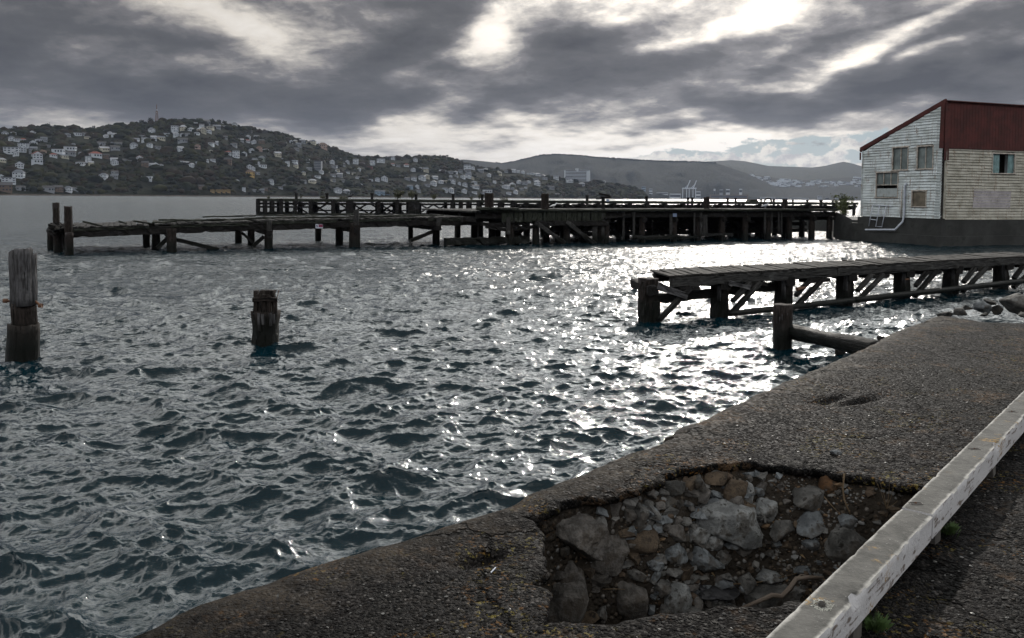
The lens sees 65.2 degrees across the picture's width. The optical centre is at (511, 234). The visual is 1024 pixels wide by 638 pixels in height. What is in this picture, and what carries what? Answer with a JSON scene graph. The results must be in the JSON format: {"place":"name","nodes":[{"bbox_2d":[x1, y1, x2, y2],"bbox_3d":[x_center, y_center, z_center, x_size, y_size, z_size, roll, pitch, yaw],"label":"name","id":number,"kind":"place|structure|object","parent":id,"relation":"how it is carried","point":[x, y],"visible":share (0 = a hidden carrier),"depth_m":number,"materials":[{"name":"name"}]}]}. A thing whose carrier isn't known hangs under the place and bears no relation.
{"place":"outdoors","nodes":[
{"label":"outdoors","id":0,"kind":"place"},
{"bbox_2d":[0,121,625,197],"bbox_3d":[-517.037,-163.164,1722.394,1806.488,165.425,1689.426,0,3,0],"label":"hillside","id":1,"kind":"structure","parent":0,"point":[146,189],"depth_m":1553.08,"materials":[{"name":"plant"}]},
{"bbox_2d":[0,182,12,193],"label":"house","id":2,"kind":"structure","parent":1,"relation":"on","point":[6,187],"depth_m":1060.27,"materials":[{"name":"brown"}]},
{"bbox_2d":[1,177,15,184],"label":"house","id":3,"kind":"structure","parent":1,"relation":"on","point":[8,179],"depth_m":1097.41,"materials":[{"name":"grey"}]},
{"bbox_2d":[2,146,20,153],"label":"house","id":4,"kind":"structure","parent":1,"relation":"on","point":[8,150],"depth_m":1283.08,"materials":[{"name":"grey"}]},
{"bbox_2d":[12,169,25,178],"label":"house","id":5,"kind":"structure","parent":1,"relation":"on","point":[16,173],"depth_m":1133.41,"materials":[{"name":"grey"}]},
{"bbox_2d":[15,161,23,168],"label":"house","id":6,"kind":"structure","parent":1,"relation":"on","point":[19,164],"depth_m":1188.38,"materials":[{"name":"grey"}]},
{"bbox_2d":[18,143,29,148],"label":"house","id":7,"kind":"structure","parent":1,"relation":"on","point":[26,145],"depth_m":1330.76,"materials":[{"name":"grey"}]},
{"bbox_2d":[31,151,42,158],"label":"house","id":8,"kind":"structure","parent":1,"relation":"on","point":[37,155],"depth_m":1247.54,"materials":[{"name":"grey"}]},
{"bbox_2d":[31,159,42,164],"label":"house","id":9,"kind":"structure","parent":1,"relation":"on","point":[36,161],"depth_m":1218.24,"materials":[{"name":"grey"}]},
{"bbox_2d":[42,185,54,193],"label":"house","id":10,"kind":"structure","parent":1,"relation":"on","point":[50,189],"depth_m":1113.09,"materials":[{"name":"grey"}]},
{"bbox_2d":[53,185,62,191],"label":"house","id":11,"kind":"structure","parent":1,"relation":"on","point":[58,188],"depth_m":1126.16,"materials":[{"name":"grey"}]},
{"bbox_2d":[51,149,65,153],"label":"house","id":12,"kind":"structure","parent":1,"relation":"on","point":[59,151],"depth_m":1301.87,"materials":[{"name":"grey"}]},
{"bbox_2d":[64,186,72,192],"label":"house","id":13,"kind":"structure","parent":1,"relation":"on","point":[69,189],"depth_m":1137.38,"materials":[{"name":"grey"}]},
{"bbox_2d":[63,146,76,150],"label":"house","id":14,"kind":"structure","parent":1,"relation":"on","point":[71,148],"depth_m":1356.68,"materials":[{"name":"grey"}]},
{"bbox_2d":[65,151,76,156],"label":"house","id":15,"kind":"structure","parent":1,"relation":"on","point":[71,153],"depth_m":1320.12,"materials":[{"name":"grey"}]},
{"bbox_2d":[88,151,101,158],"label":"house","id":16,"kind":"structure","parent":1,"relation":"on","point":[94,154],"depth_m":1327.36,"materials":[{"name":"grey"}]},
{"bbox_2d":[98,146,108,151],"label":"house","id":17,"kind":"structure","parent":1,"relation":"on","point":[103,149],"depth_m":1383.75,"materials":[{"name":"grey"}]},
{"bbox_2d":[109,145,119,150],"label":"house","id":18,"kind":"structure","parent":1,"relation":"on","point":[114,148],"depth_m":1393.15,"materials":[{"name":"grey"}]},
{"bbox_2d":[110,159,118,165],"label":"house","id":19,"kind":"structure","parent":1,"relation":"on","point":[113,162],"depth_m":1318.58,"materials":[{"name":"grey"}]},
{"bbox_2d":[130,142,137,148],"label":"house","id":20,"kind":"structure","parent":1,"relation":"on","point":[133,145],"depth_m":1435.85,"materials":[{"name":"grey"}]},
{"bbox_2d":[141,161,148,167],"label":"house","id":21,"kind":"structure","parent":1,"relation":"on","point":[145,163],"depth_m":1330.71,"materials":[{"name":"grey"}]},
{"bbox_2d":[171,125,178,132],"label":"house","id":22,"kind":"structure","parent":1,"relation":"on","point":[174,128],"depth_m":1591.59,"materials":[{"name":"grey"}]},
{"bbox_2d":[177,137,187,143],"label":"house","id":23,"kind":"structure","parent":1,"relation":"on","point":[182,140],"depth_m":1500.07,"materials":[{"name":"grey"}]},
{"bbox_2d":[196,127,205,133],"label":"house","id":24,"kind":"structure","parent":1,"relation":"on","point":[202,130],"depth_m":1581.82,"materials":[{"name":"grey"}]},
{"bbox_2d":[232,150,239,157],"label":"house","id":25,"kind":"structure","parent":1,"relation":"on","point":[235,153],"depth_m":1540.02,"materials":[{"name":"grey"}]},
{"bbox_2d":[314,161,322,170],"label":"apartment building","id":26,"kind":"structure","parent":1,"relation":"on","point":[318,165],"depth_m":1691.43,"materials":[{"name":"grey"}]},
{"bbox_2d":[319,142,326,149],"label":"house","id":27,"kind":"structure","parent":1,"relation":"on","point":[323,145],"depth_m":1933.09,"materials":[{"name":"white"}]},
{"bbox_2d":[0,118,647,198],"bbox_3d":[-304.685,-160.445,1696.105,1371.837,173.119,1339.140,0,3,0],"label":"bush cover","id":28,"kind":"object","parent":1,"relation":"on","point":[167,152],"visible":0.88,"depth_m":1523.72,"materials":[{"name":"green plant"}]},
{"bbox_2d":[565,177,573,182],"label":"house","id":29,"kind":"structure","parent":1,"relation":"on","point":[569,179],"depth_m":2314.91,"materials":[{"name":"grey"}]},
{"bbox_2d":[564,168,589,181],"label":"tower block","id":30,"kind":"structure","parent":1,"relation":"on","point":[580,175],"depth_m":2342.71,"materials":[{"name":"grey"}]},
{"bbox_2d":[0,194,642,198],"bbox_3d":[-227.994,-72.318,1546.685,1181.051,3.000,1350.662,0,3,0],"label":"shore road","id":31,"kind":"structure","parent":0,"point":[261,196],"depth_m":1319.41,"materials":[{"name":"asphalt"}]},
{"bbox_2d":[0,195,1023,637],"bbox_3d":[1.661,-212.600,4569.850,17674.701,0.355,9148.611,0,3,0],"label":"sea","id":32,"kind":"structure","parent":0,"point":[174,441],"depth_m":12.54,"materials":[{"name":"blue liquid"}]},
{"bbox_2d":[2,247,42,362],"bbox_3d":[-8.616,1.332,14.068,0.565,2.235,0.549,3,4,44],"label":"mooring pile","id":33,"kind":"object","parent":32,"relation":"in","point":[23,338],"visible":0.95,"depth_m":13.89,"materials":[{"name":"wood"}]},
{"bbox_2d":[46,202,482,255],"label":"ruined jetty","id":34,"kind":"object","parent":32,"relation":"in","point":[60,236],"visible":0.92,"depth_m":42.87,"materials":[{"name":"wood"}]},
{"bbox_2d":[251,289,280,346],"bbox_3d":[-4.752,1.819,15.477,0.551,1.515,0.555,0,3,0],"label":"mooring pile","id":35,"kind":"object","parent":32,"relation":"in","point":[265,315],"visible":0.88,"depth_m":15.26,"materials":[{"name":"wood"}]},
{"bbox_2d":[256,193,857,214],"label":"wharf","id":36,"kind":"structure","parent":32,"relation":"in","point":[413,206],"depth_m":129.81,"materials":[{"name":"wood"}]},
{"bbox_2d":[393,189,404,199],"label":"bush","id":37,"kind":"object","parent":36,"relation":"on","point":[400,193],"visible":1,"depth_m":126.86,"materials":[{"name":"green plant"}]},
{"bbox_2d":[408,189,415,198],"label":"bush","id":38,"kind":"object","parent":36,"relation":"on","point":[410,194],"visible":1,"depth_m":127.72,"materials":[{"name":"green plant"}]},
{"bbox_2d":[421,193,837,245],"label":"heavy wharf","id":39,"kind":"structure","parent":32,"relation":"in","point":[603,224],"depth_m":53.56,"materials":[{"name":"wood"}]},
{"bbox_2d":[773,303,792,350],"bbox_3d":[5.240,2.011,15.511,0.383,1.346,0.382,0,3,0],"label":"mooring pile","id":40,"kind":"object","parent":32,"relation":"in","point":[782,320],"visible":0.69,"depth_m":15.35,"materials":[{"name":"wood"}]},
{"bbox_2d":[789,324,878,353],"bbox_3d":[5.593,1.846,14.025,0.334,0.505,3.090,0,3,-6],"label":"sloping log","id":41,"kind":"object","parent":40,"relation":"on","point":[850,344],"visible":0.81,"depth_m":13.81,"materials":[{"name":"wood"}]},
{"bbox_2d":[630,252,1023,322],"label":"plank jetty","id":42,"kind":"object","parent":32,"relation":"in","point":[736,281],"visible":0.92,"depth_m":21.29,"materials":[{"name":"wood"}]},
{"bbox_2d":[832,211,863,239],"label":"sloping wall","id":43,"kind":"structure","parent":32,"relation":"in","point":[845,227],"depth_m":58.72,"materials":[{"name":"concrete"}]},
{"bbox_2d":[937,311,952,316],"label":"boulder","id":44,"kind":"object","parent":32,"relation":"on","point":[948,314],"visible":0.55,"depth_m":16.44,"materials":[{"name":"stone"}]},
{"bbox_2d":[0,0,1023,166],"label":"sky","id":45,"kind":"structure","parent":0,"point":[788,83],"materials":[{"name":"grey"}]},
{"bbox_2d":[133,316,1023,637],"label":"wharf ground","id":46,"kind":"structure","parent":0,"point":[469,552],"depth_m":4.42,"materials":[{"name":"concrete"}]},
{"bbox_2d":[597,605,606,620],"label":"stone","id":47,"kind":"object","parent":46,"relation":"on","point":[602,613],"visible":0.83,"depth_m":4.42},
{"bbox_2d":[626,527,659,554],"bbox_3d":[0.739,1.742,4.565,0.208,0.140,0.146,0,3,0],"label":"stone","id":48,"kind":"object","parent":46,"relation":"on","point":[646,542],"visible":0.71,"depth_m":4.51,"materials":[{"name":"stone"}]},
{"bbox_2d":[653,579,671,597],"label":"stone","id":49,"kind":"object","parent":46,"relation":"on","point":[662,587],"visible":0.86,"depth_m":4.52,"materials":[{"name":"stone"}]},
{"bbox_2d":[707,535,723,550],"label":"stone","id":50,"kind":"object","parent":46,"relation":"on","point":[715,543],"visible":0.74,"depth_m":4.75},
{"bbox_2d":[509,459,938,634],"bbox_3d":[1.135,1.516,4.022,2.886,0.117,1.675,-2,3,-36],"label":"wharf crust","id":51,"kind":"object","parent":46,"relation":"on","point":[536,577],"visible":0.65,"depth_m":4.17,"materials":[{"name":"concrete"}]},
{"bbox_2d":[548,470,900,623],"bbox_3d":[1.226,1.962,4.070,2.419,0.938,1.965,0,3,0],"label":"rubble","id":52,"kind":"object","parent":46,"relation":"on","point":[704,495],"visible":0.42,"depth_m":4.67,"materials":[{"name":"stone"}]},
{"bbox_2d":[546,577,588,623],"bbox_3d":[0.267,2.010,4.323,0.292,0.286,0.216,0,3,0],"label":"concrete lump","id":53,"kind":"object","parent":52,"relation":"on","point":[569,602],"visible":0.66,"depth_m":4.23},
{"bbox_2d":[560,560,579,582],"bbox_3d":[0.316,1.838,4.348,0.110,0.140,0.093,0,3,0],"label":"concrete lump","id":54,"kind":"object","parent":53,"relation":"on","point":[572,571],"visible":0.88,"depth_m":4.32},
{"bbox_2d":[556,513,611,561],"bbox_3d":[0.376,1.666,4.367,0.338,0.280,0.259,0,3,0],"label":"concrete lump","id":55,"kind":"object","parent":52,"relation":"on","point":[586,535],"visible":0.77,"depth_m":4.31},
{"bbox_2d":[591,534,629,576],"bbox_3d":[0.532,1.779,4.482,0.247,0.232,0.148,0,3,0],"label":"concrete lump","id":56,"kind":"object","parent":52,"relation":"on","point":[611,563],"visible":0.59,"depth_m":4.43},
{"bbox_2d":[609,502,621,533],"bbox_3d":[0.511,1.573,4.521,0.208,0.213,0.110,0,3,-15],"label":"concrete lump","id":57,"kind":"object","parent":56,"relation":"on","point":[615,509],"visible":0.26,"depth_m":4.50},
{"bbox_2d":[616,581,648,619],"bbox_3d":[0.672,2.051,4.484,0.186,0.230,0.133,0,3,0],"label":"concrete lump","id":58,"kind":"object","parent":52,"relation":"on","point":[632,599],"visible":0.91,"depth_m":4.45,"materials":[{"name":"concrete"}]},
{"bbox_2d":[628,552,640,565],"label":"stone","id":59,"kind":"object","parent":52,"relation":"on","point":[635,558],"visible":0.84,"depth_m":4.50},
{"bbox_2d":[633,502,654,532],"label":"stone","id":60,"kind":"object","parent":52,"relation":"on","point":[642,513],"visible":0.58,"depth_m":4.53,"materials":[{"name":"stone"}]},
{"bbox_2d":[660,604,671,613],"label":"stone","id":61,"kind":"object","parent":52,"relation":"on","point":[664,609],"visible":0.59,"depth_m":4.52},
{"bbox_2d":[665,543,687,564],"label":"stone","id":62,"kind":"object","parent":52,"relation":"on","point":[677,550],"visible":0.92,"depth_m":4.60,"materials":[{"name":"stone"}]},
{"bbox_2d":[664,582,691,613],"bbox_3d":[0.947,2.071,4.571,0.165,0.193,0.133,0,3,0],"label":"stone","id":63,"kind":"object","parent":52,"relation":"on","point":[678,600],"visible":0.83,"depth_m":4.52,"materials":[{"name":"stone"}]},
{"bbox_2d":[683,475,696,490],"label":"stone","id":64,"kind":"object","parent":52,"relation":"on","point":[690,483],"visible":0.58,"depth_m":4.83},
{"bbox_2d":[689,521,710,544],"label":"stone","id":65,"kind":"object","parent":52,"relation":"on","point":[701,535],"visible":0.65,"depth_m":4.73,"materials":[{"name":"stone"}]},
{"bbox_2d":[689,546,724,571],"bbox_3d":[1.123,1.908,4.704,0.244,0.135,0.124,1,3,20],"label":"stone","id":66,"kind":"object","parent":52,"relation":"on","point":[703,561],"visible":0.81,"depth_m":4.68,"materials":[{"name":"stone"}]},
{"bbox_2d":[697,584,739,601],"bbox_3d":[1.166,2.100,4.702,0.309,0.117,0.275,2,3,31],"label":"stone","id":67,"kind":"object","parent":52,"relation":"on","point":[714,594],"visible":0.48,"depth_m":4.64,"materials":[{"name":"stone"}]},
{"bbox_2d":[696,499,762,549],"bbox_3d":[1.305,1.739,4.852,0.415,0.270,0.291,0,3,0],"label":"stone","id":68,"kind":"object","parent":52,"relation":"on","point":[733,523],"visible":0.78,"depth_m":4.74,"materials":[{"name":"stone"}]},
{"bbox_2d":[724,542,740,549],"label":"stone","id":69,"kind":"object","parent":52,"relation":"on","point":[729,545],"visible":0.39,"depth_m":4.79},
{"bbox_2d":[723,479,747,500],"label":"stone","id":70,"kind":"object","parent":52,"relation":"on","point":[733,488],"visible":0.92,"depth_m":4.86,"materials":[{"name":"stone"}]},
{"bbox_2d":[743,480,754,503],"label":"stone","id":71,"kind":"object","parent":52,"relation":"on","point":[749,488],"visible":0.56,"depth_m":4.89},
{"bbox_2d":[754,487,764,496],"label":"stone","id":72,"kind":"object","parent":52,"relation":"on","point":[760,492],"visible":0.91,"depth_m":4.93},
{"bbox_2d":[756,497,777,522],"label":"stone","id":73,"kind":"object","parent":52,"relation":"on","point":[769,509],"visible":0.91,"depth_m":4.86,"materials":[{"name":"stone"}]},
{"bbox_2d":[690,554,843,610],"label":"dead leaves","id":74,"kind":"object","parent":52,"relation":"on","point":[784,577],"visible":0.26,"depth_m":4.72,"materials":[{"name":"brown plant"}]},
{"bbox_2d":[744,582,803,607],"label":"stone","id":75,"kind":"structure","parent":52,"relation":"on","point":[762,589],"depth_m":4.68,"materials":[{"name":"grey stone"}]},
{"bbox_2d":[755,569,782,584],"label":"stone","id":76,"kind":"object","parent":75,"relation":"on","point":[769,577],"visible":0.95,"depth_m":4.75,"materials":[{"name":"stone"}]},
{"bbox_2d":[793,565,811,574],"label":"stone","id":77,"kind":"object","parent":52,"relation":"on","point":[801,569],"visible":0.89,"depth_m":4.74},
{"bbox_2d":[801,538,819,550],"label":"stone","id":78,"kind":"object","parent":52,"relation":"on","point":[812,544],"visible":0.98,"depth_m":4.76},
{"bbox_2d":[796,511,825,538],"bbox_3d":[1.802,1.734,4.814,0.194,0.151,0.141,0,3,0],"label":"stone","id":79,"kind":"object","parent":78,"relation":"on","point":[808,525],"visible":0.92,"depth_m":4.79,"materials":[{"name":"stone"}]},
{"bbox_2d":[818,475,838,493],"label":"stone","id":80,"kind":"object","parent":52,"relation":"on","point":[827,483],"visible":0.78,"depth_m":4.84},
{"bbox_2d":[824,527,865,562],"bbox_3d":[1.954,1.828,4.683,0.223,0.260,0.164,0,3,0],"label":"stone","id":81,"kind":"object","parent":52,"relation":"on","point":[843,545],"visible":0.78,"depth_m":4.63,"materials":[{"name":"stone"}]},
{"bbox_2d":[838,514,857,529],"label":"stone","id":82,"kind":"object","parent":52,"relation":"on","point":[848,521],"visible":0.94,"depth_m":4.69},
{"bbox_2d":[875,478,895,508],"bbox_3d":[2.164,1.500,4.639,0.138,0.192,0.023,0,3,0],"label":"dry weed","id":83,"kind":"object","parent":52,"relation":"on","point":[888,496],"visible":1,"depth_m":4.64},
{"bbox_2d":[769,520,794,541],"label":"stone","id":84,"kind":"object","parent":46,"relation":"on","point":[780,530],"visible":1,"depth_m":4.80,"materials":[{"name":"stone"}]},
{"bbox_2d":[741,574,823,606],"bbox_3d":[1.525,2.023,4.529,0.492,0.199,0.029,0,3,-4],"label":"driftwood root","id":85,"kind":"object","parent":46,"relation":"on","point":[788,590],"visible":0.92,"depth_m":4.52,"materials":[{"name":"wood"}]},
{"bbox_2d":[781,541,791,549],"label":"stone","id":86,"kind":"object","parent":46,"relation":"on","point":[786,545],"visible":1,"depth_m":4.80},
{"bbox_2d":[792,485,824,511],"bbox_3d":[1.802,1.622,4.867,0.208,0.169,0.146,0,3,0],"label":"stone","id":87,"kind":"object","parent":46,"relation":"on","point":[810,498],"visible":0.93,"depth_m":4.83,"materials":[{"name":"stone"}]},
{"bbox_2d":[829,450,841,454],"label":"stone","id":88,"kind":"object","parent":46,"relation":"on","point":[836,452],"visible":1,"depth_m":5.19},
{"bbox_2d":[842,473,850,514],"bbox_3d":[2.007,1.591,4.728,0.051,0.329,0.130,-2,4,-42],"label":"stick","id":89,"kind":"object","parent":46,"relation":"attached to","point":[844,494],"visible":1,"depth_m":4.75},
{"bbox_2d":[766,509,932,637],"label":"kerb beam","id":90,"kind":"structure","parent":46,"relation":"on","point":[842,601],"depth_m":3.12,"materials":[{"name":"wood"}]},
{"bbox_2d":[862,611,894,634],"bbox_3d":[1.401,1.492,3.078,0.138,0.051,0.130,0,3,0],"label":"grass tuft","id":91,"kind":"object","parent":46,"relation":"on","point":[879,623],"visible":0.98,"depth_m":3.07,"materials":[{"name":"plant"}]},
{"bbox_2d":[941,521,961,538],"bbox_3d":[2.155,1.456,3.977,0.138,0.051,0.136,2,3,34],"label":"grass tuft","id":92,"kind":"object","parent":46,"relation":"on","point":[951,528],"visible":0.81,"depth_m":3.96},
{"bbox_2d":[902,391,1023,544],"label":"kerb beam","id":93,"kind":"structure","parent":46,"relation":"on","point":[942,496],"depth_m":4.45,"materials":[{"name":"wood"}]},
{"bbox_2d":[460,154,789,198],"bbox_3d":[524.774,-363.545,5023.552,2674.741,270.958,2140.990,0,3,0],"label":"forested ridge","id":94,"kind":"structure","parent":0,"point":[658,177],"depth_m":4544.13,"materials":[{"name":"plant"}]},
{"bbox_2d":[495,153,715,163],"bbox_3d":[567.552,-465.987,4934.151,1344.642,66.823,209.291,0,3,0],"label":"distant forest","id":95,"kind":"object","parent":94,"relation":"on","point":[606,157],"visible":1,"depth_m":4856.47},
{"bbox_2d":[648,198,799,199],"bbox_3d":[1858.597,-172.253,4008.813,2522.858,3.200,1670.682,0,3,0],"label":"port ground","id":96,"kind":"structure","parent":0,"point":[743,199],"depth_m":3939.31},
{"bbox_2d":[670,194,680,198],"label":"port building","id":97,"kind":"structure","parent":96,"relation":"on","point":[675,196],"depth_m":4109.97,"materials":[{"name":"grey"}]},
{"bbox_2d":[710,195,747,198],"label":"port building","id":98,"kind":"structure","parent":96,"relation":"on","point":[730,196],"depth_m":4047.18,"materials":[{"name":"grey"}]},
{"bbox_2d":[706,160,861,179],"bbox_3d":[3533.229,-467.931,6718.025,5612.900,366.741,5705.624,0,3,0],"label":"range","id":99,"kind":"structure","parent":0,"point":[842,170],"depth_m":6716.52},
{"bbox_2d":[755,175,860,199],"bbox_3d":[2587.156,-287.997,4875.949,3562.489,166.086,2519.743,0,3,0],"label":"suburb ridge","id":100,"kind":"structure","parent":0,"point":[811,192],"depth_m":4729.91,"materials":[{"name":"grey"}]},
{"bbox_2d":[749,174,860,186],"bbox_3d":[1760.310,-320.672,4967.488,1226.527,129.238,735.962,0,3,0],"label":"suburb","id":101,"kind":"object","parent":100,"relation":"on","point":[784,182],"visible":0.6,"depth_m":5059.33,"materials":[{"name":"grey"}]},
{"bbox_2d":[792,216,941,230],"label":"shore","id":102,"kind":"structure","parent":0,"point":[820,224],"depth_m":75.84,"materials":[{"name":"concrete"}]},
{"bbox_2d":[830,193,856,215],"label":"shrub","id":103,"kind":"object","parent":102,"relation":"on","point":[842,204],"visible":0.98,"depth_m":62.81,"materials":[{"name":"green plant"}]},
{"bbox_2d":[854,99,1023,246],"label":"shed","id":104,"kind":"structure","parent":102,"relation":"on","point":[958,166],"depth_m":52.33,"materials":[{"name":"painted timber weatherboard"},{"name":"red steel"},{"name":"glass"}]},
{"bbox_2d":[868,205,891,226],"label":"tubular rack","id":105,"kind":"object","parent":104,"relation":"attached to","point":[877,215],"visible":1,"depth_m":55.63,"materials":[{"name":"white metal"}]},
{"bbox_2d":[874,171,898,197],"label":"window","id":106,"kind":"structure","parent":104,"relation":"in","point":[889,179],"depth_m":55.24,"materials":[{"name":"white glass"}]},
{"bbox_2d":[890,146,918,170],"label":"window","id":107,"kind":"structure","parent":104,"relation":"in","point":[900,153],"depth_m":54.01,"materials":[{"name":"grey glass"}]},
{"bbox_2d":[910,190,927,206],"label":"window","id":108,"kind":"structure","parent":104,"relation":"in","point":[918,197],"depth_m":52.61,"materials":[{"name":"brown"}]},
{"bbox_2d":[915,141,944,169],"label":"window","id":109,"kind":"structure","parent":104,"relation":"in","point":[924,159],"depth_m":52.08,"materials":[{"name":"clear glass"}]},
{"bbox_2d":[991,152,1015,173],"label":"window","id":110,"kind":"structure","parent":104,"relation":"in","point":[998,158],"depth_m":52.80,"materials":[{"name":"teal"}]},
{"bbox_2d":[953,308,966,315],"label":"boulder","id":111,"kind":"object","parent":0,"point":[959,311],"visible":1,"depth_m":15.27,"materials":[{"name":"grey stone"}]},
{"bbox_2d":[973,301,991,312],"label":"boulder","id":112,"kind":"object","parent":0,"point":[982,306],"visible":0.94,"depth_m":14.54,"materials":[{"name":"grey stone"}]},
{"bbox_2d":[983,298,996,304],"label":"boulder","id":113,"kind":"object","parent":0,"point":[989,301],"visible":0.96,"depth_m":17.61,"materials":[{"name":"stone"}]},
{"bbox_2d":[991,305,1003,314],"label":"boulder","id":114,"kind":"object","parent":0,"point":[997,309],"visible":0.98,"depth_m":15.09,"materials":[{"name":"stone"}]},
{"bbox_2d":[999,293,1023,314],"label":"boulder","id":115,"kind":"object","parent":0,"point":[1013,303],"visible":0.96,"depth_m":14.22,"materials":[{"name":"stone"}]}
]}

